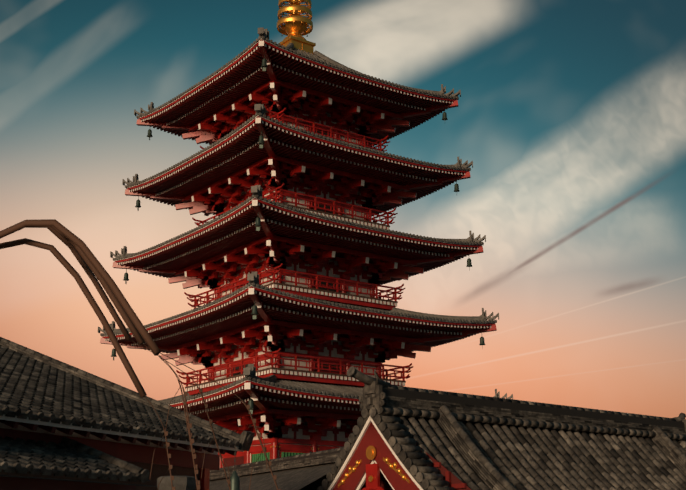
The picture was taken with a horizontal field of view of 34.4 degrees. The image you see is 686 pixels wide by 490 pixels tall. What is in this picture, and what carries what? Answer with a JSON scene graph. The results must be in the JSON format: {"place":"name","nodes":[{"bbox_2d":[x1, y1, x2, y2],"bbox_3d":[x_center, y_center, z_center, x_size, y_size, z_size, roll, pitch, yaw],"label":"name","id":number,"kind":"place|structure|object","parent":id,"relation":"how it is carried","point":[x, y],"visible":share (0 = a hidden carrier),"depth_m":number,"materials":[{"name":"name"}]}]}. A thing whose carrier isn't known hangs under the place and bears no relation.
{"place":"outdoors","nodes":[
{"label":"outdoors","id":0,"kind":"place"},
{"bbox_2d":[0,337,254,489],"bbox_3d":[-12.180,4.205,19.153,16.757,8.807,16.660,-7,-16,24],"label":"hall roof","id":1,"kind":"structure","parent":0,"point":[64,426],"depth_m":20.40,"materials":[{"name":"tile"}]},
{"bbox_2d":[209,447,344,489],"bbox_3d":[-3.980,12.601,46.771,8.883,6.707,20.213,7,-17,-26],"label":"tiled roof","id":2,"kind":"structure","parent":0,"point":[308,471],"depth_m":43.27,"materials":[{"name":"tile"}]},
{"bbox_2d":[0,0,685,418],"label":"sky","id":3,"kind":"structure","parent":0,"point":[569,116],"materials":[{"name":"blue"}]},
{"bbox_2d":[317,366,685,489],"bbox_3d":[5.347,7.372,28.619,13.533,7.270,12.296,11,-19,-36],"label":"hall roof","id":4,"kind":"structure","parent":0,"point":[405,438],"depth_m":26.88,"materials":[{"name":"tile"}]},
{"label":"ground","id":5,"kind":"structure","parent":0,"visible":0},
{"bbox_2d":[0,219,280,489],"bbox_3d":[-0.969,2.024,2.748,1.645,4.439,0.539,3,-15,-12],"label":"willow tree","id":6,"kind":"object","parent":5,"relation":"on","point":[89,262],"visible":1,"depth_m":3.29,"materials":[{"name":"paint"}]},
{"bbox_2d":[157,445,239,489],"bbox_3d":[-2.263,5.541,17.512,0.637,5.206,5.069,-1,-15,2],"label":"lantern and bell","id":7,"kind":"object","parent":5,"relation":"on","point":[184,482],"visible":0.96,"depth_m":15.60,"materials":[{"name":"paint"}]},
{"bbox_2d":[100,38,496,467],"bbox_3d":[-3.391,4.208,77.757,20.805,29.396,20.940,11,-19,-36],"label":"pagoda","id":8,"kind":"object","parent":5,"relation":"on","point":[226,341],"visible":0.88,"depth_m":74.04,"materials":[{"name":"red wood"}]},
{"bbox_2d":[98,27,512,410],"bbox_3d":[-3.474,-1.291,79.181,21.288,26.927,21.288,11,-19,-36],"label":"pagoda roofs","id":9,"kind":"structure","parent":8,"relation":"on","point":[249,372],"depth_m":71.92,"materials":[{"name":"grey tile"}]},
{"bbox_2d":[277,0,315,54],"bbox_3d":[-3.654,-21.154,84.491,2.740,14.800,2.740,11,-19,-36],"label":"pagoda finial","id":10,"kind":"object","parent":9,"relation":"on","point":[294,26],"visible":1,"depth_m":82.52,"materials":[{"name":"gold metal"}]}
]}

